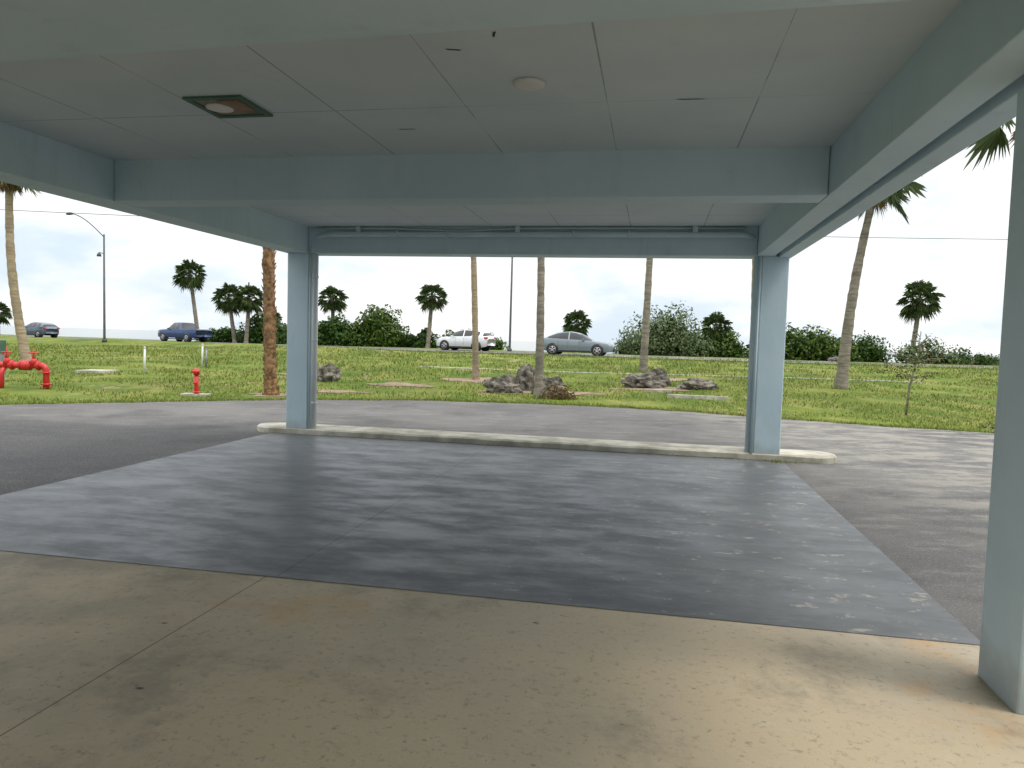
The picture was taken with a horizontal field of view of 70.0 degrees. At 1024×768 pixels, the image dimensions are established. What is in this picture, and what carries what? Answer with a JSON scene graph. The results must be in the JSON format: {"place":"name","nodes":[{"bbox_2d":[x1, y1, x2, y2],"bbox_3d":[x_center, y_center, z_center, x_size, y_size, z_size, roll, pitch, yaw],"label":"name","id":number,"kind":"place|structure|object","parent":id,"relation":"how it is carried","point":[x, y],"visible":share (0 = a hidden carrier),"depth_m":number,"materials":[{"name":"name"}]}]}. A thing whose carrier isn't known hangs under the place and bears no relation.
{"place":"outdoors","nodes":[
{"label":"outdoors","id":0,"kind":"place"},
{"bbox_2d":[0,400,993,639],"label":"parking lot asphalt","id":1,"kind":"structure","parent":0,"point":[914,504],"depth_m":11.22,"materials":[{"name":"grey asphalt"}]},
{"bbox_2d":[0,433,979,644],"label":"painted slab","id":2,"kind":"structure","parent":1,"relation":"on","point":[757,541],"depth_m":6.13,"materials":[{"name":"grey paint"}]},
{"bbox_2d":[257,422,877,466],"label":"curb","id":3,"kind":"structure","parent":1,"relation":"on","point":[784,455],"depth_m":11.03,"materials":[{"name":"concrete"}]},
{"bbox_2d":[0,334,998,432],"bbox_3d":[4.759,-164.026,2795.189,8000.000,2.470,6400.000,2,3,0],"label":"ground","id":4,"kind":"structure","parent":0,"point":[26,389],"depth_m":24.90,"materials":[{"name":"green plant"}]},
{"bbox_2d":[0,340,5,381],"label":"utility pedestal","id":5,"kind":"object","parent":4,"relation":"on","point":[2,347],"visible":0.52,"depth_m":19.96,"materials":[{"name":"metal"}]},
{"bbox_2d":[0,301,12,325],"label":"palm tree","id":6,"kind":"object","parent":4,"relation":"on","point":[6,313],"visible":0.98,"depth_m":70.81,"materials":[{"name":"green plant"}]},
{"bbox_2d":[0,181,42,360],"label":"palm tree","id":7,"kind":"object","parent":4,"relation":"on","point":[8,189],"visible":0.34,"depth_m":27.75,"materials":[{"name":"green plant"}]},
{"bbox_2d":[0,347,51,388],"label":"backflow preventer","id":8,"kind":"object","parent":4,"relation":"on","point":[31,364],"visible":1,"depth_m":18.36,"materials":[{"name":"red metal"}]},
{"bbox_2d":[66,212,106,341],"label":"street lamp","id":9,"kind":"object","parent":4,"relation":"on","point":[104,339],"visible":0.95,"depth_m":55.13,"materials":[{"name":"grey metal"}]},
{"bbox_2d":[75,369,119,372],"bbox_3d":[-13.794,-0.405,24.343,1.000,0.129,0.900,2,3,0],"label":"concrete pad","id":10,"kind":"object","parent":4,"relation":"on","point":[94,371],"visible":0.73,"depth_m":23.93,"materials":[{"name":"grey concrete"}]},
{"bbox_2d":[143,347,145,373],"bbox_3d":[-12.068,-0.756,24.018,0.096,0.951,0.090,2,3,0],"label":"marker post","id":11,"kind":"object","parent":4,"relation":"on","point":[144,362],"visible":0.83,"depth_m":24.00,"materials":[{"name":"white plastic"}]},
{"bbox_2d":[171,259,206,341],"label":"palm tree","id":12,"kind":"object","parent":4,"relation":"on","point":[190,281],"visible":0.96,"depth_m":71.14,"materials":[{"name":"green plant"}]},
{"bbox_2d":[191,368,200,393],"bbox_3d":[-7.834,-0.025,18.130,0.198,0.730,0.228,2,3,0],"label":"fire department connection","id":13,"kind":"object","parent":4,"relation":"on","point":[196,372],"visible":0.92,"depth_m":18.09,"materials":[{"name":"red metal"}]},
{"bbox_2d":[180,393,212,396],"bbox_3d":[-7.837,0.289,18.163,0.650,0.104,0.350,2,3,0],"label":"concrete pad","id":14,"kind":"object","parent":4,"relation":"on","point":[193,394],"visible":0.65,"depth_m":17.99,"materials":[{"name":"grey concrete"}]},
{"bbox_2d":[201,344,203,366],"bbox_3d":[-11.859,-1.067,28.006,0.096,0.951,0.090,2,3,0],"label":"marker post","id":15,"kind":"object","parent":4,"relation":"on","point":[202,355],"visible":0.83,"depth_m":27.98,"materials":[{"name":"white plastic"}]},
{"bbox_2d":[205,348,207,366],"bbox_3d":[-11.711,-0.988,28.011,0.096,0.801,0.090,2,3,0],"label":"marker post","id":16,"kind":"object","parent":4,"relation":"on","point":[206,357],"visible":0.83,"depth_m":27.98,"materials":[{"name":"metal"}]},
{"bbox_2d":[194,326,243,342],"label":"shrub","id":17,"kind":"object","parent":4,"relation":"on","point":[224,334],"visible":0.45,"depth_m":73.04,"materials":[{"name":"green plant"}]},
{"bbox_2d":[211,282,242,342],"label":"palm tree","id":18,"kind":"object","parent":4,"relation":"on","point":[223,305],"visible":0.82,"depth_m":69.18,"materials":[{"name":"green plant"}]},
{"bbox_2d":[230,282,262,342],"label":"palm tree","id":19,"kind":"object","parent":4,"relation":"on","point":[247,304],"visible":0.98,"depth_m":68.26,"materials":[{"name":"green plant"}]},
{"bbox_2d":[229,313,286,343],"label":"shrub","id":20,"kind":"object","parent":4,"relation":"on","point":[255,330],"visible":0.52,"depth_m":70.17,"materials":[{"name":"green plant"}]},
{"bbox_2d":[261,247,279,395],"bbox_3d":[-6.191,-4.078,18.656,3.723,9.005,4.202,2,3,0],"label":"palm tree","id":21,"kind":"object","parent":4,"relation":"on","point":[270,328],"visible":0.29,"depth_m":18.67,"materials":[{"name":"brown plant"}]},
{"bbox_2d":[317,363,341,381],"bbox_3d":[-6.098,-0.250,23.816,0.856,0.904,0.814,4,4,33],"label":"boulder","id":22,"kind":"object","parent":4,"relation":"on","point":[331,372],"visible":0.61,"depth_m":23.65,"materials":[{"name":"grey stone"}]},
{"bbox_2d":[318,285,348,319],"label":"palm tree","id":23,"kind":"object","parent":4,"relation":"on","point":[337,304],"visible":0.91,"depth_m":68.23,"materials":[{"name":"green plant"}]},
{"bbox_2d":[318,312,358,345],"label":"shrub","id":24,"kind":"object","parent":4,"relation":"on","point":[332,331],"visible":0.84,"depth_m":66.30,"materials":[{"name":"green plant"}]},
{"bbox_2d":[342,304,411,346],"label":"shrub","id":25,"kind":"object","parent":4,"relation":"on","point":[378,327],"visible":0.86,"depth_m":66.69,"materials":[{"name":"green plant"}]},
{"bbox_2d":[397,334,422,347],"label":"shrub","id":26,"kind":"object","parent":4,"relation":"on","point":[412,339],"visible":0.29,"depth_m":68.01,"materials":[{"name":"green plant"}]},
{"bbox_2d":[411,327,439,347],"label":"shrub","id":27,"kind":"object","parent":4,"relation":"on","point":[421,336],"visible":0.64,"depth_m":66.47,"materials":[{"name":"green plant"}]},
{"bbox_2d":[415,284,448,347],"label":"palm tree","id":28,"kind":"object","parent":4,"relation":"on","point":[432,304],"visible":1,"depth_m":65.32,"materials":[{"name":"green plant"}]},
{"bbox_2d":[248,373,690,396],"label":"dirt patches","id":29,"kind":"object","parent":4,"relation":"on","point":[481,379],"visible":0.54,"depth_m":23.60,"materials":[{"name":"brown soil"}]},
{"bbox_2d":[437,329,508,349],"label":"shrub","id":30,"kind":"object","parent":4,"relation":"on","point":[499,344],"visible":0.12,"depth_m":67.24,"materials":[{"name":"green plant"}]},
{"bbox_2d":[471,257,479,378],"bbox_3d":[-1.481,-4.893,26.209,3.418,9.682,3.345,3,4,15],"label":"palm tree","id":31,"kind":"object","parent":4,"relation":"on","point":[475,360],"visible":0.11,"depth_m":26.33,"materials":[{"name":"beige plant"}]},
{"bbox_2d":[482,374,522,392],"bbox_3d":[-0.268,0.138,22.033,1.311,0.864,0.830,2,3,0],"label":"boulder","id":32,"kind":"object","parent":4,"relation":"on","point":[507,383],"visible":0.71,"depth_m":21.78,"materials":[{"name":"grey stone"}]},
{"bbox_2d":[507,257,512,350],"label":"street lamp","id":33,"kind":"object","parent":4,"relation":"on","point":[510,322],"visible":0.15,"depth_m":54.69,"materials":[{"name":"grey metal"}]},
{"bbox_2d":[516,364,534,390],"bbox_3d":[0.504,-0.022,23.217,0.835,1.275,0.660,2,3,0],"label":"boulder","id":34,"kind":"object","parent":4,"relation":"on","point":[525,375],"visible":0.48,"depth_m":22.99,"materials":[{"name":"grey stone"}]},
{"bbox_2d":[533,258,544,397],"bbox_3d":[0.646,-4.178,20.493,3.460,9.318,3.445,2,3,0],"label":"palm tree","id":35,"kind":"object","parent":4,"relation":"on","point":[539,369],"visible":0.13,"depth_m":20.46,"materials":[{"name":"beige plant"}]},
{"bbox_2d":[531,376,565,394],"bbox_3d":[1.137,0.163,21.854,1.144,0.831,0.755,2,3,0],"label":"boulder","id":36,"kind":"object","parent":4,"relation":"on","point":[554,381],"visible":0.34,"depth_m":21.62,"materials":[{"name":"grey stone"}]},
{"bbox_2d":[538,382,578,399],"bbox_3d":[1.283,0.250,20.353,1.215,0.631,0.880,2,3,0],"label":"shrub","id":37,"kind":"object","parent":4,"relation":"on","point":[559,395],"visible":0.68,"depth_m":20.23,"materials":[{"name":"brown plant"}]},
{"bbox_2d":[562,309,591,352],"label":"palm tree","id":38,"kind":"object","parent":4,"relation":"on","point":[572,318],"visible":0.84,"depth_m":63.28,"materials":[{"name":"green plant"}]},
{"bbox_2d":[612,338,637,353],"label":"shrub","id":39,"kind":"object","parent":4,"relation":"on","point":[619,352],"visible":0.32,"depth_m":59.74,"materials":[{"name":"green plant"}]},
{"bbox_2d":[621,371,666,388],"bbox_3d":[4.425,-0.018,24.570,1.490,0.846,1.051,3,4,23],"label":"boulder","id":40,"kind":"object","parent":4,"relation":"on","point":[652,380],"visible":0.77,"depth_m":24.31,"materials":[{"name":"grey stone"}]},
{"bbox_2d":[638,258,652,371],"bbox_3d":[5.943,-5.344,31.038,3.804,9.894,3.633,0,4,-22],"label":"palm tree","id":41,"kind":"object","parent":4,"relation":"on","point":[643,363],"visible":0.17,"depth_m":31.06,"materials":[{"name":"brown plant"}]},
{"bbox_2d":[644,389,670,392],"bbox_3d":[4.595,0.242,23.047,0.825,0.153,0.160,3,4,14],"label":"concrete kerb stop","id":42,"kind":"object","parent":4,"relation":"on","point":[654,390],"visible":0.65,"depth_m":23.00,"materials":[{"name":"grey concrete"}]},
{"bbox_2d":[645,368,671,385],"bbox_3d":[4.993,-0.109,25.338,0.915,0.881,0.653,0,4,-22],"label":"boulder","id":43,"kind":"object","parent":4,"relation":"on","point":[661,373],"visible":0.27,"depth_m":25.17,"materials":[{"name":"grey stone"}]},
{"bbox_2d":[612,301,718,356],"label":"shrub","id":44,"kind":"object","parent":4,"relation":"on","point":[667,337],"visible":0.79,"depth_m":57.76,"materials":[{"name":"green plant"}]},
{"bbox_2d":[676,378,717,389],"bbox_3d":[6.093,0.062,24.047,1.386,0.545,0.761,1,3,-9],"label":"boulder","id":45,"kind":"object","parent":4,"relation":"on","point":[695,383],"visible":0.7,"depth_m":23.82,"materials":[{"name":"grey stone"}]},
{"bbox_2d":[667,394,727,400],"bbox_3d":[5.390,0.408,21.252,1.709,0.164,0.160,3,4,21],"label":"concrete kerb stop","id":46,"kind":"object","parent":4,"relation":"on","point":[696,397],"visible":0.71,"depth_m":21.19,"materials":[{"name":"grey concrete"}]},
{"bbox_2d":[700,311,732,346],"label":"palm tree","id":47,"kind":"object","parent":4,"relation":"on","point":[718,319],"visible":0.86,"depth_m":59.37,"materials":[{"name":"green plant"}]},
{"bbox_2d":[694,327,746,357],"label":"shrub","id":48,"kind":"object","parent":4,"relation":"on","point":[722,345],"visible":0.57,"depth_m":58.82,"materials":[{"name":"green plant"}]},
{"bbox_2d":[727,341,749,357],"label":"shrub","id":49,"kind":"object","parent":4,"relation":"on","point":[740,351],"visible":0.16,"depth_m":58.91,"materials":[{"name":"green plant"}]},
{"bbox_2d":[750,259,753,318],"bbox_3d":[7.897,-4.236,23.840,3.615,9.063,3.406,2,3,0],"label":"palm tree","id":50,"kind":"object","parent":4,"relation":"on","point":[752,280],"visible":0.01,"depth_m":23.79,"materials":[{"name":"grey plant"}]},
{"bbox_2d":[741,322,861,361],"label":"shrub","id":51,"kind":"object","parent":4,"relation":"on","point":[811,346],"visible":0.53,"depth_m":54.81,"materials":[{"name":"green plant"}]},
{"bbox_2d":[827,356,837,361],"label":"boulder","id":52,"kind":"object","parent":4,"relation":"on","point":[833,359],"visible":0.35,"depth_m":50.70,"materials":[{"name":"grey stone"}]},
{"bbox_2d":[824,330,893,361],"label":"shrub","id":53,"kind":"object","parent":4,"relation":"on","point":[870,349],"visible":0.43,"depth_m":55.68,"materials":[{"name":"green plant"}]},
{"bbox_2d":[833,179,926,388],"bbox_3d":[12.244,-3.902,25.034,2.780,8.414,2.862,2,3,0],"label":"palm tree","id":54,"kind":"object","parent":4,"relation":"on","point":[844,355],"visible":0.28,"depth_m":24.93,"materials":[{"name":"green plant"}]},
{"bbox_2d":[876,331,945,414],"bbox_3d":[9.940,-0.239,18.044,1.591,2.152,0.814,2,3,0],"label":"sapling tree","id":55,"kind":"object","parent":4,"relation":"on","point":[916,360],"visible":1,"depth_m":18.11,"materials":[{"name":"green plant"}]},
{"bbox_2d":[896,279,945,359],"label":"palm tree","id":56,"kind":"object","parent":4,"relation":"on","point":[916,309],"visible":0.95,"depth_m":59.21,"materials":[{"name":"green plant"}]},
{"bbox_2d":[886,333,970,364],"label":"shrub","id":57,"kind":"object","parent":4,"relation":"on","point":[934,353],"visible":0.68,"depth_m":55.43,"materials":[{"name":"green plant"}]},
{"bbox_2d":[925,347,997,365],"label":"shrub","id":58,"kind":"object","parent":4,"relation":"on","point":[983,360],"visible":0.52,"depth_m":56.44,"materials":[{"name":"green plant"}]},
{"bbox_2d":[958,351,999,365],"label":"shrub","id":59,"kind":"object","parent":4,"relation":"on","point":[995,362],"visible":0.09,"depth_m":59.30,"materials":[{"name":"green plant"}]},
{"bbox_2d":[978,424,994,428],"bbox_3d":[10.410,0.980,15.792,0.681,0.243,0.414,3,4,19],"label":"shrub","id":60,"kind":"object","parent":4,"relation":"on","point":[988,427],"visible":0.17,"depth_m":15.81,"materials":[{"name":"green plant"}]},
{"bbox_2d":[963,120,1015,170],"bbox_3d":[13.315,-3.867,19.375,3.048,9.437,3.545,2,3,0],"label":"palm tree","id":61,"kind":"object","parent":4,"relation":"on","point":[992,141],"visible":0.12,"depth_m":20.00,"materials":[{"name":"green plant"}]},
{"bbox_2d":[0,335,998,368],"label":"highway road","id":62,"kind":"structure","parent":0,"point":[605,355],"depth_m":50.54,"materials":[{"name":"asphalt"},{"name":"white paint"}]},
{"bbox_2d":[25,322,59,337],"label":"suv car","id":63,"kind":"object","parent":62,"relation":"on","point":[38,329],"visible":0.83,"depth_m":72.97,"materials":[{"name":"paint"}]},
{"bbox_2d":[158,322,211,341],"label":"pickup truck","id":64,"kind":"object","parent":62,"relation":"on","point":[182,331],"visible":1,"depth_m":68.11,"materials":[{"name":"blue paint"}]},
{"bbox_2d":[436,329,495,350],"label":"hatchback car","id":65,"kind":"object","parent":62,"relation":"on","point":[457,340],"visible":0.76,"depth_m":52.97,"materials":[{"name":"white paint"}]},
{"bbox_2d":[544,332,615,355],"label":"sedan car","id":66,"kind":"object","parent":62,"relation":"on","point":[559,343],"visible":0.97,"depth_m":45.54,"materials":[{"name":"silver paint"}]},
{"bbox_2d":[0,326,999,362],"bbox_3d":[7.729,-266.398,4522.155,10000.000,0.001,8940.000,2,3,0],"label":"water","id":67,"kind":"structure","parent":0,"point":[153,335],"depth_m":333.36,"materials":[{"name":"grey liquid"}]},
{"bbox_2d":[0,209,1007,239],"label":"power line","id":68,"kind":"object","parent":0,"point":[825,236],"visible":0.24,"depth_m":44.50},
{"bbox_2d":[0,117,1015,354],"label":"sky","id":69,"kind":"structure","parent":0,"point":[59,269],"materials":[{"name":"white"}]},
{"bbox_2d":[0,550,1023,767],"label":"concrete apron","id":70,"kind":"object","parent":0,"point":[108,664],"depth_m":3.39,"materials":[{"name":"beige concrete"}]},
{"bbox_2d":[0,0,1023,714],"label":"carport canopy","id":71,"kind":"object","parent":70,"relation":"on","point":[770,138],"visible":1,"depth_m":5.29,"materials":[{"name":"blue paint"}]},
{"bbox_2d":[419,366,921,382],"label":"concrete sidewalk","id":72,"kind":"structure","parent":0,"point":[667,374],"depth_m":30.06,"materials":[{"name":"grey concrete"}]}
]}

